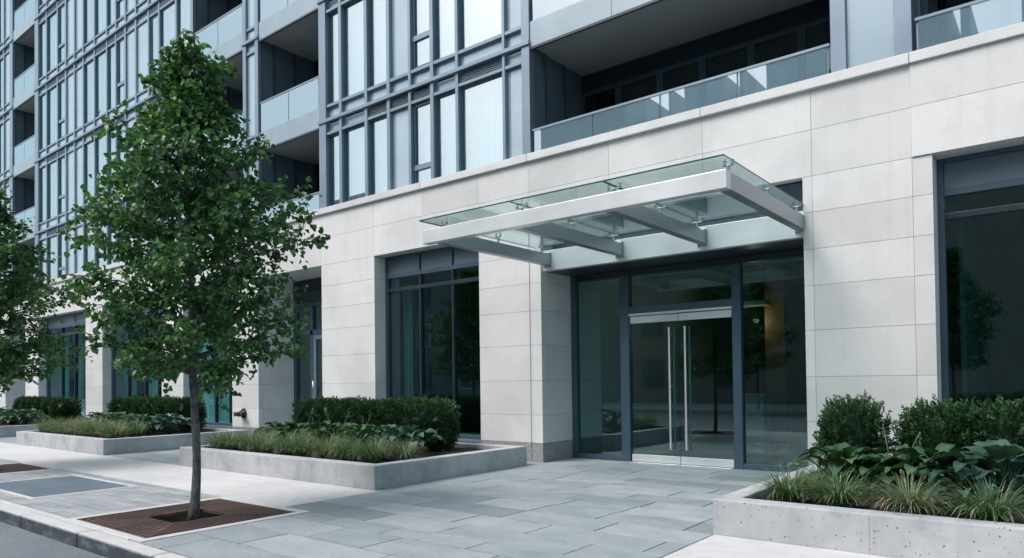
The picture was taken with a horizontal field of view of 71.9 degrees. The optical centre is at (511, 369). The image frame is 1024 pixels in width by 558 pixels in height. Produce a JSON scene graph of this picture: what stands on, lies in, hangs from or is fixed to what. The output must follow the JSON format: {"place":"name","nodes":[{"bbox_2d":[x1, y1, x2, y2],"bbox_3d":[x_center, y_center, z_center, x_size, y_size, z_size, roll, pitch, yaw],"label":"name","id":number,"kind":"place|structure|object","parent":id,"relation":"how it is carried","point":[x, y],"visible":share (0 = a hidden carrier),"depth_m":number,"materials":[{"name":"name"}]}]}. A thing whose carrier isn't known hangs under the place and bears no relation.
{"place":"outdoors","nodes":[
{"label":"outdoors","id":0,"kind":"place"},
{"bbox_2d":[0,522,105,557],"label":"road","id":1,"kind":"structure","parent":0,"point":[16,542],"depth_m":6.59,"materials":[{"name":"asphalt"}]},
{"bbox_2d":[0,458,221,517],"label":"sett paving","id":2,"kind":"structure","parent":0,"point":[141,495],"depth_m":8.62,"materials":[{"name":"stone"}]},
{"bbox_2d":[0,437,786,557],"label":"plaza paving","id":3,"kind":"structure","parent":0,"point":[578,508],"depth_m":7.01,"materials":[{"name":"stone"}]},
{"bbox_2d":[0,421,62,437],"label":"concrete planter","id":4,"kind":"object","parent":3,"relation":"on","point":[7,430],"visible":0.2,"depth_m":19.76,"materials":[{"name":"concrete"}]},
{"bbox_2d":[0,409,50,424],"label":"hosta plant","id":5,"kind":"object","parent":4,"relation":"on","point":[25,414],"visible":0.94,"depth_m":20.49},
{"bbox_2d":[48,396,82,422],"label":"yew shrub","id":6,"kind":"object","parent":4,"relation":"on","point":[63,407],"visible":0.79,"depth_m":21.42,"materials":[{"name":"green plant"}]},
{"bbox_2d":[16,427,249,454],"bbox_3d":[-9.091,1.611,16.841,5.021,0.320,3.191,-2,-1,38],"label":"concrete planter","id":7,"kind":"object","parent":3,"relation":"on","point":[155,441],"visible":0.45,"depth_m":15.06,"materials":[{"name":"concrete"}]},
{"bbox_2d":[92,420,134,438],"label":"grass tuft","id":8,"kind":"object","parent":7,"relation":"on","point":[116,433],"visible":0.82,"depth_m":14.72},
{"bbox_2d":[106,395,130,421],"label":"yew shrub","id":9,"kind":"object","parent":7,"relation":"on","point":[114,403],"visible":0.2,"depth_m":18.78,"materials":[{"name":"green plant"}]},
{"bbox_2d":[118,395,146,413],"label":"yew shrub","id":10,"kind":"object","parent":7,"relation":"on","point":[125,406],"visible":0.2,"depth_m":18.41,"materials":[{"name":"green plant"}]},
{"bbox_2d":[123,418,157,436],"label":"grass tuft","id":11,"kind":"object","parent":7,"relation":"on","point":[139,432],"visible":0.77,"depth_m":15.29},
{"bbox_2d":[129,395,159,414],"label":"yew shrub","id":12,"kind":"object","parent":7,"relation":"on","point":[136,408],"visible":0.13,"depth_m":18.02,"materials":[{"name":"green plant"}]},
{"bbox_2d":[127,415,167,434],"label":"hosta plant","id":13,"kind":"object","parent":7,"relation":"on","point":[148,429],"visible":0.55,"depth_m":16.01,"materials":[{"name":"green plant"}]},
{"bbox_2d":[141,395,175,430],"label":"yew shrub","id":14,"kind":"object","parent":7,"relation":"on","point":[148,405],"visible":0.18,"depth_m":17.58,"materials":[{"name":"green plant"}]},
{"bbox_2d":[150,397,176,430],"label":"yew shrub","id":15,"kind":"object","parent":7,"relation":"on","point":[159,408],"visible":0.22,"depth_m":17.15,"materials":[{"name":"green plant"}]},
{"bbox_2d":[143,413,190,434],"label":"hosta plant","id":16,"kind":"object","parent":7,"relation":"on","point":[172,420],"visible":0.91,"depth_m":15.78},
{"bbox_2d":[164,396,207,432],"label":"yew shrub","id":17,"kind":"object","parent":7,"relation":"on","point":[181,406],"visible":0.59,"depth_m":16.78,"materials":[{"name":"green plant"}]},
{"bbox_2d":[180,442,526,490],"bbox_3d":[-2.731,1.441,11.780,5.061,0.320,3.191,-2,-1,38],"label":"concrete planter","id":18,"kind":"object","parent":3,"relation":"on","point":[461,459],"visible":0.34,"depth_m":10.18,"materials":[{"name":"concrete"}]},
{"bbox_2d":[201,426,232,448],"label":"grass tuft","id":19,"kind":"object","parent":18,"relation":"on","point":[214,445],"visible":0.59,"depth_m":12.14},
{"bbox_2d":[208,428,248,450],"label":"grass tuft","id":20,"kind":"object","parent":18,"relation":"on","point":[227,446],"visible":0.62,"depth_m":11.85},
{"bbox_2d":[224,425,274,451],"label":"grass tuft","id":21,"kind":"object","parent":18,"relation":"on","point":[247,441],"visible":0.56,"depth_m":11.59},
{"bbox_2d":[241,431,282,453],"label":"grass tuft","id":22,"kind":"object","parent":18,"relation":"on","point":[263,448],"visible":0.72,"depth_m":11.21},
{"bbox_2d":[253,420,299,441],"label":"hosta plant","id":23,"kind":"object","parent":18,"relation":"on","point":[278,425],"visible":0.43,"depth_m":12.73,"materials":[{"name":"green plant"}]},
{"bbox_2d":[259,427,308,455],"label":"grass tuft","id":24,"kind":"object","parent":18,"relation":"on","point":[281,449],"visible":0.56,"depth_m":10.93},
{"bbox_2d":[274,408,317,438],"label":"hosta plant","id":25,"kind":"object","parent":18,"relation":"on","point":[293,425],"visible":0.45,"depth_m":12.35,"materials":[{"name":"green plant"}]},
{"bbox_2d":[273,428,325,456],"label":"grass tuft","id":26,"kind":"object","parent":18,"relation":"on","point":[297,447],"visible":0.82,"depth_m":10.56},
{"bbox_2d":[292,397,322,435],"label":"yew shrub","id":27,"kind":"object","parent":18,"relation":"on","point":[301,416],"visible":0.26,"depth_m":13.75,"materials":[{"name":"green plant"}]},
{"bbox_2d":[300,433,344,459],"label":"grass tuft","id":28,"kind":"object","parent":18,"relation":"on","point":[319,450],"visible":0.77,"depth_m":10.29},
{"bbox_2d":[297,420,348,445],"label":"hosta plant","id":29,"kind":"object","parent":18,"relation":"on","point":[316,425],"visible":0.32,"depth_m":12.06,"materials":[{"name":"green plant"}]},
{"bbox_2d":[306,396,346,434],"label":"yew shrub","id":30,"kind":"object","parent":18,"relation":"on","point":[318,407],"visible":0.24,"depth_m":13.39,"materials":[{"name":"green plant"}]},
{"bbox_2d":[311,409,361,445],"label":"hosta plant","id":31,"kind":"object","parent":18,"relation":"on","point":[329,428],"visible":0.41,"depth_m":11.69,"materials":[{"name":"green plant"}]},
{"bbox_2d":[325,395,365,423],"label":"yew shrub","id":32,"kind":"object","parent":18,"relation":"on","point":[342,406],"visible":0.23,"depth_m":13.04,"materials":[{"name":"green plant"}]},
{"bbox_2d":[320,433,373,461],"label":"grass tuft","id":33,"kind":"object","parent":18,"relation":"on","point":[343,453],"visible":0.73,"depth_m":9.95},
{"bbox_2d":[332,423,383,450],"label":"hosta plant","id":34,"kind":"object","parent":18,"relation":"on","point":[360,429],"visible":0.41,"depth_m":11.36,"materials":[{"name":"green plant"}]},
{"bbox_2d":[345,396,383,444],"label":"yew shrub","id":35,"kind":"object","parent":18,"relation":"on","point":[362,410],"visible":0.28,"depth_m":12.66,"materials":[{"name":"green plant"}]},
{"bbox_2d":[347,435,401,463],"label":"grass tuft","id":36,"kind":"object","parent":18,"relation":"on","point":[369,455],"visible":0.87,"depth_m":9.64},
{"bbox_2d":[367,395,408,441],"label":"yew shrub","id":37,"kind":"object","parent":18,"relation":"on","point":[381,417],"visible":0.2,"depth_m":12.39,"materials":[{"name":"green plant"}]},
{"bbox_2d":[359,424,421,450],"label":"hosta plant","id":38,"kind":"object","parent":18,"relation":"on","point":[380,431],"visible":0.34,"depth_m":11.08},
{"bbox_2d":[382,436,426,460],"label":"grass tuft","id":39,"kind":"object","parent":18,"relation":"on","point":[407,453],"visible":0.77,"depth_m":9.86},
{"bbox_2d":[377,425,442,450],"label":"hosta plant","id":40,"kind":"object","parent":18,"relation":"on","point":[404,432],"visible":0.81,"depth_m":10.68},
{"bbox_2d":[387,394,433,446],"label":"yew shrub","id":41,"kind":"object","parent":18,"relation":"on","point":[399,414],"visible":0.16,"depth_m":12.08,"materials":[{"name":"green plant"}]},
{"bbox_2d":[402,394,461,451],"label":"yew shrub","id":42,"kind":"object","parent":18,"relation":"on","point":[426,413],"visible":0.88,"depth_m":11.34,"materials":[{"name":"green plant"}]},
{"bbox_2d":[713,463,1023,557],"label":"concrete planter","id":43,"kind":"object","parent":3,"relation":"on","point":[862,528],"visible":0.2,"depth_m":5.49,"materials":[{"name":"concrete"}]},
{"bbox_2d":[744,461,837,503],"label":"grass tuft","id":44,"kind":"object","parent":43,"relation":"on","point":[782,490],"visible":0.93,"depth_m":6.26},
{"bbox_2d":[780,460,856,494],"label":"grass tuft","id":45,"kind":"object","parent":43,"relation":"on","point":[825,477],"visible":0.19,"depth_m":6.59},
{"bbox_2d":[791,464,885,507],"bbox_3d":[2.768,0.992,5.991,0.858,0.386,0.848,-2,-1,38],"label":"grass tuft","id":46,"kind":"object","parent":43,"relation":"on","point":[833,495],"visible":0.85,"depth_m":5.91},
{"bbox_2d":[783,442,910,492],"bbox_3d":[3.186,0.952,6.761,0.975,0.495,1.093,0,-1,-25],"label":"hosta plant","id":47,"kind":"object","parent":43,"relation":"on","point":[839,454],"visible":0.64,"depth_m":6.72,"materials":[{"name":"green plant"}]},
{"bbox_2d":[811,389,897,486],"bbox_3d":[3.573,0.735,7.370,0.779,1.066,0.747,-1,-1,-12],"label":"yew shrub","id":48,"kind":"object","parent":43,"relation":"on","point":[858,422],"visible":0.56,"depth_m":7.23,"materials":[{"name":"green plant"}]},
{"bbox_2d":[827,424,955,497],"bbox_3d":[3.435,0.843,6.351,1.088,0.691,0.937,-1,-1,13],"label":"hosta plant","id":49,"kind":"object","parent":43,"relation":"on","point":[878,457],"visible":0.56,"depth_m":6.27,"materials":[{"name":"green plant"}]},
{"bbox_2d":[851,471,972,516],"bbox_3d":[3.164,0.983,5.620,0.909,0.381,0.878,-1,-1,-8],"label":"grass tuft","id":50,"kind":"object","parent":43,"relation":"on","point":[903,501],"visible":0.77,"depth_m":5.55,"materials":[{"name":"plant"}]},
{"bbox_2d":[864,443,1001,501],"bbox_3d":[3.747,0.918,6.207,1.046,0.531,1.173,-1,-1,37],"label":"hosta plant","id":51,"kind":"object","parent":43,"relation":"on","point":[942,462],"visible":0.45,"depth_m":6.13,"materials":[{"name":"green plant"}]},
{"bbox_2d":[889,394,990,490],"bbox_3d":[4.219,0.746,6.901,0.840,1.032,0.935,-1,-1,-5],"label":"yew shrub","id":52,"kind":"object","parent":43,"relation":"on","point":[937,426],"visible":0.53,"depth_m":6.76,"materials":[{"name":"green plant"}]},
{"bbox_2d":[907,472,1014,512],"bbox_3d":[3.638,1.004,5.726,0.728,0.338,0.758,-1,-1,21],"label":"hosta plant","id":53,"kind":"object","parent":43,"relation":"on","point":[953,476],"visible":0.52,"depth_m":5.69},
{"bbox_2d":[915,439,1023,506],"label":"hosta plant","id":54,"kind":"object","parent":43,"relation":"on","point":[1005,452],"visible":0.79,"depth_m":5.76,"materials":[{"name":"plant"}]},
{"bbox_2d":[923,471,1023,523],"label":"grass tuft","id":55,"kind":"object","parent":43,"relation":"on","point":[979,509],"visible":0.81,"depth_m":5.20,"materials":[{"name":"plant"}]},
{"bbox_2d":[965,394,1023,496],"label":"yew shrub","id":56,"kind":"object","parent":43,"relation":"on","point":[1006,420],"visible":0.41,"depth_m":6.48,"materials":[{"name":"green plant"}]},
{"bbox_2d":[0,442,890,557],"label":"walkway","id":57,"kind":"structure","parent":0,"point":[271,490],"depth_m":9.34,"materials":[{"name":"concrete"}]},
{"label":"pavement bed","id":58,"kind":"structure","parent":0,"visible":0},
{"bbox_2d":[0,463,49,472],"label":"tree grate","id":59,"kind":"object","parent":58,"relation":"on","point":[15,467],"visible":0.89,"depth_m":11.96,"materials":[{"name":"metal"}]},
{"bbox_2d":[0,180,92,396],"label":"street tree","id":60,"kind":"object","parent":59,"relation":"on","point":[17,285],"visible":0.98,"depth_m":11.94,"materials":[{"name":"green plant"}]},
{"bbox_2d":[0,476,126,496],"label":"slate panel","id":61,"kind":"object","parent":58,"relation":"on","point":[41,487],"visible":0.87,"depth_m":9.71,"materials":[{"name":"stone"}]},
{"bbox_2d":[0,462,309,543],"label":"pavement border","id":62,"kind":"object","parent":58,"relation":"on","point":[136,539],"visible":0.46,"depth_m":7.49,"materials":[{"name":"concrete"}]},
{"bbox_2d":[77,498,292,537],"bbox_3d":[-3.381,1.601,7.376,1.560,0.162,1.560,-2,-1,38],"label":"tree grate","id":63,"kind":"object","parent":58,"relation":"on","point":[155,522],"visible":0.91,"depth_m":7.33,"materials":[{"name":"metal"}]},
{"bbox_2d":[56,28,330,520],"bbox_3d":[-3.389,-0.936,7.366,2.734,5.045,2.602,-1,-1,19],"label":"street tree","id":64,"kind":"object","parent":63,"relation":"on","point":[178,120],"visible":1,"depth_m":7.11,"materials":[{"name":"green plant"}]},
{"bbox_2d":[0,0,1023,471],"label":"apartment building","id":65,"kind":"structure","parent":58,"relation":"on","point":[666,232],"depth_m":12.38,"materials":[{"name":"stone"}]},
{"bbox_2d":[40,166,52,222],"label":"window","id":66,"kind":"structure","parent":65,"relation":"in","point":[51,169],"depth_m":26.14,"materials":[{"name":"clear glass"}]},
{"bbox_2d":[40,94,52,149],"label":"window","id":67,"kind":"structure","parent":65,"relation":"in","point":[51,97],"depth_m":26.23,"materials":[{"name":"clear glass"}]},
{"bbox_2d":[40,21,52,77],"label":"window","id":68,"kind":"structure","parent":65,"relation":"in","point":[51,24],"depth_m":26.36,"materials":[{"name":"clear glass"}]},
{"bbox_2d":[48,11,63,71],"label":"window","id":69,"kind":"structure","parent":65,"relation":"in","point":[62,15],"depth_m":25.89,"materials":[{"name":"clear glass"}]},
{"bbox_2d":[48,235,64,278],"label":"window","id":70,"kind":"structure","parent":65,"relation":"in","point":[62,238],"depth_m":25.51,"materials":[{"name":"clear glass"}]},
{"bbox_2d":[48,160,64,218],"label":"window","id":71,"kind":"structure","parent":65,"relation":"in","point":[63,163],"depth_m":25.79,"materials":[{"name":"clear glass"}]},
{"bbox_2d":[48,86,64,144],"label":"window","id":72,"kind":"structure","parent":65,"relation":"in","point":[62,89],"depth_m":25.83,"materials":[{"name":"blue glass"}]},
{"bbox_2d":[47,312,85,417],"bbox_3d":[-15.595,0.014,25.196,4.310,3.990,0.435,-2,-1,38],"label":"shop window","id":73,"kind":"structure","parent":65,"relation":"in","point":[63,328],"depth_m":25.40,"materials":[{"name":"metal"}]},
{"bbox_2d":[85,141,101,203],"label":"window","id":74,"kind":"structure","parent":65,"relation":"in","point":[100,143],"depth_m":23.73,"materials":[{"name":"blue glass"}]},
{"bbox_2d":[85,59,101,123],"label":"window","id":75,"kind":"structure","parent":65,"relation":"in","point":[99,62],"depth_m":23.76,"materials":[{"name":"blue glass"}]},
{"bbox_2d":[85,0,101,43],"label":"window","id":76,"kind":"structure","parent":65,"relation":"in","point":[99,1],"depth_m":23.67,"materials":[{"name":"blue glass"}]},
{"bbox_2d":[96,0,112,34],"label":"window","id":77,"kind":"structure","parent":65,"relation":"in","point":[103,1],"depth_m":23.26,"materials":[{"name":"blue glass"}]},
{"bbox_2d":[96,51,114,116],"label":"window","id":78,"kind":"structure","parent":65,"relation":"in","point":[112,91],"depth_m":23.20,"materials":[{"name":"blue glass"}]},
{"bbox_2d":[109,44,122,109],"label":"window","id":79,"kind":"structure","parent":65,"relation":"in","point":[121,49],"depth_m":22.57,"materials":[{"name":"blue glass"}]},
{"bbox_2d":[111,304,161,406],"bbox_3d":[-11.300,-0.100,21.778,4.010,3.990,0.435,-2,-1,38],"label":"shop window","id":80,"kind":"structure","parent":65,"relation":"in","point":[130,387],"depth_m":22.22,"materials":[{"name":"glass"}]},
{"bbox_2d":[151,14,166,84],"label":"window","id":81,"kind":"structure","parent":65,"relation":"in","point":[164,18],"depth_m":20.74,"materials":[{"name":"blue glass"}]},
{"bbox_2d":[161,2,183,70],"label":"window","id":82,"kind":"structure","parent":65,"relation":"in","point":[171,16],"depth_m":20.41,"materials":[{"name":"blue glass"}]},
{"bbox_2d":[178,0,189,50],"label":"window","id":83,"kind":"structure","parent":65,"relation":"in","point":[187,3],"depth_m":19.83,"materials":[{"name":"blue glass"}]},
{"bbox_2d":[195,292,232,428],"bbox_3d":[-7.811,-0.195,18.913,2.500,3.990,0.195,-2,-1,38],"label":"shop window","id":84,"kind":"structure","parent":65,"relation":"in","point":[217,417],"depth_m":18.96,"materials":[{"name":"glass"}]},
{"bbox_2d":[313,334,321,397],"bbox_3d":[-4.510,0.414,17.069,0.945,2.565,0.122,-2,-1,38],"label":"door frame","id":85,"kind":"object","parent":65,"relation":"in","point":[315,337],"depth_m":17.34,"materials":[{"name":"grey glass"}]},
{"bbox_2d":[328,10,348,103],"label":"window","id":86,"kind":"structure","parent":65,"relation":"in","point":[335,12],"depth_m":15.57,"materials":[{"name":"blue glass"}]},
{"bbox_2d":[329,133,350,205],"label":"window","id":87,"kind":"structure","parent":65,"relation":"in","point":[332,136],"depth_m":15.52,"materials":[{"name":"blue glass"}]},
{"bbox_2d":[343,0,373,97],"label":"window","id":88,"kind":"structure","parent":65,"relation":"in","point":[356,14],"depth_m":15.25,"materials":[{"name":"clear glass"}]},
{"bbox_2d":[344,124,374,201],"bbox_3d":[-3.242,-4.351,15.051,0.750,1.610,0.224,-2,-1,38],"label":"window","id":89,"kind":"structure","parent":65,"relation":"in","point":[358,138],"depth_m":15.20,"materials":[{"name":"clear glass"}]},
{"bbox_2d":[369,0,385,86],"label":"window","id":90,"kind":"structure","parent":65,"relation":"in","point":[380,4],"depth_m":14.75,"materials":[{"name":"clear glass"}]},
{"bbox_2d":[370,115,386,194],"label":"window","id":91,"kind":"structure","parent":65,"relation":"in","point":[382,126],"depth_m":14.71,"materials":[{"name":"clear glass"}]},
{"bbox_2d":[412,0,439,68],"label":"window","id":92,"kind":"structure","parent":65,"relation":"in","point":[423,36],"depth_m":13.91,"materials":[{"name":"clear glass"}]},
{"bbox_2d":[413,100,440,183],"bbox_3d":[-1.655,-4.393,13.786,0.530,1.610,0.241,-2,-1,38],"label":"window","id":93,"kind":"structure","parent":65,"relation":"in","point":[425,167],"depth_m":13.91,"materials":[{"name":"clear glass"}]},
{"bbox_2d":[385,246,480,442],"bbox_3d":[-1.382,-0.363,13.938,2.840,3.990,0.475,-2,-1,38],"label":"shop window","id":94,"kind":"structure","parent":65,"relation":"in","point":[438,260],"depth_m":14.07,"materials":[{"name":"metal"}]},
{"bbox_2d":[435,0,454,59],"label":"window","id":95,"kind":"structure","parent":65,"relation":"in","point":[448,27],"depth_m":13.55,"materials":[{"name":"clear glass"}]},
{"bbox_2d":[436,90,465,177],"bbox_3d":[-1.150,-4.407,13.393,0.570,1.610,0.234,-2,-1,38],"label":"window","id":96,"kind":"structure","parent":65,"relation":"in","point":[450,115],"depth_m":13.50,"materials":[{"name":"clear glass"}]},
{"bbox_2d":[459,0,501,49],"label":"window","id":97,"kind":"structure","parent":65,"relation":"in","point":[484,15],"depth_m":13.07,"materials":[{"name":"clear glass"}]},
{"bbox_2d":[460,73,502,170],"bbox_3d":[-0.464,-4.425,12.842,1.050,1.610,0.226,-2,-1,38],"label":"window","id":98,"kind":"structure","parent":65,"relation":"in","point":[485,102],"depth_m":13.00,"materials":[{"name":"clear glass"}]},
{"bbox_2d":[581,82,618,138],"bbox_3d":[1.642,-4.069,13.012,0.794,2.250,0.060,-2,-1,38],"label":"balcony door","id":99,"kind":"structure","parent":65,"relation":"in","point":[606,96],"depth_m":13.00,"materials":[{"name":"clear glass"}]},
{"bbox_2d":[618,69,659,128],"bbox_3d":[2.267,-4.085,12.515,0.794,2.250,0.060,-2,-1,38],"label":"balcony door","id":100,"kind":"structure","parent":65,"relation":"in","point":[646,84],"depth_m":12.51,"materials":[{"name":"clear glass"}]},
{"bbox_2d":[630,314,680,463],"bbox_3d":[2.340,0.309,11.532,0.860,2.396,0.203,-2,-1,38],"label":"entrance door","id":101,"kind":"structure","parent":65,"relation":"in","point":[667,317],"depth_m":11.40,"materials":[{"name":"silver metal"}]},
{"bbox_2d":[659,56,702,117],"bbox_3d":[2.891,-4.102,12.018,0.794,2.250,0.060,-2,-1,38],"label":"balcony door","id":102,"kind":"structure","parent":65,"relation":"in","point":[689,71],"depth_m":12.01,"materials":[{"name":"clear glass"}]},
{"bbox_2d":[678,310,734,467],"bbox_3d":[3.022,0.291,10.989,0.865,2.396,0.203,-2,-1,38],"label":"entrance door","id":103,"kind":"structure","parent":65,"relation":"in","point":[719,313],"depth_m":11.09,"materials":[{"name":"silver metal"}]},
{"bbox_2d":[702,41,750,106],"bbox_3d":[3.516,-4.118,11.521,0.794,2.250,0.060,-2,-1,38],"label":"balcony door","id":104,"kind":"structure","parent":65,"relation":"in","point":[735,57],"depth_m":11.53,"materials":[{"name":"clear glass"}]},
{"bbox_2d":[745,394,772,453],"bbox_3d":[4.454,0.982,12.986,0.540,1.080,0.460,-2,-1,38],"label":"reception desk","id":105,"kind":"object","parent":65,"relation":"in","point":[758,420],"visible":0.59,"depth_m":12.80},
{"bbox_2d":[750,24,802,93],"bbox_3d":[4.140,-4.135,11.025,0.794,2.250,0.060,-2,-1,38],"label":"balcony door","id":106,"kind":"structure","parent":65,"relation":"in","point":[782,43],"depth_m":11.02,"materials":[{"name":"clear glass"}]},
{"bbox_2d":[802,16,830,79],"bbox_3d":[4.765,-4.152,10.528,0.794,2.250,0.060,-2,-1,38],"label":"balcony door","id":107,"kind":"structure","parent":65,"relation":"in","point":[815,33],"depth_m":10.66,"materials":[{"name":"clear glass"}]},
{"bbox_2d":[931,0,1006,45],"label":"balcony door","id":108,"kind":"structure","parent":65,"relation":"in","point":[991,15],"depth_m":9.48,"materials":[{"name":"clear glass"}]},
{"bbox_2d":[937,145,1023,469],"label":"window frame","id":109,"kind":"structure","parent":65,"relation":"in","point":[998,169],"depth_m":8.37,"materials":[{"name":"metal"}]},
{"bbox_2d":[1006,0,1023,25],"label":"balcony door","id":110,"kind":"structure","parent":65,"relation":"in","point":[1014,8],"depth_m":9.14,"materials":[{"name":"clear glass"}]},
{"label":"ground","id":111,"kind":"structure","parent":0,"visible":0},
{"bbox_2d":[0,503,187,557],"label":"kerb","id":112,"kind":"structure","parent":111,"relation":"on","point":[97,542],"depth_m":6.60,"materials":[{"name":"concrete"}]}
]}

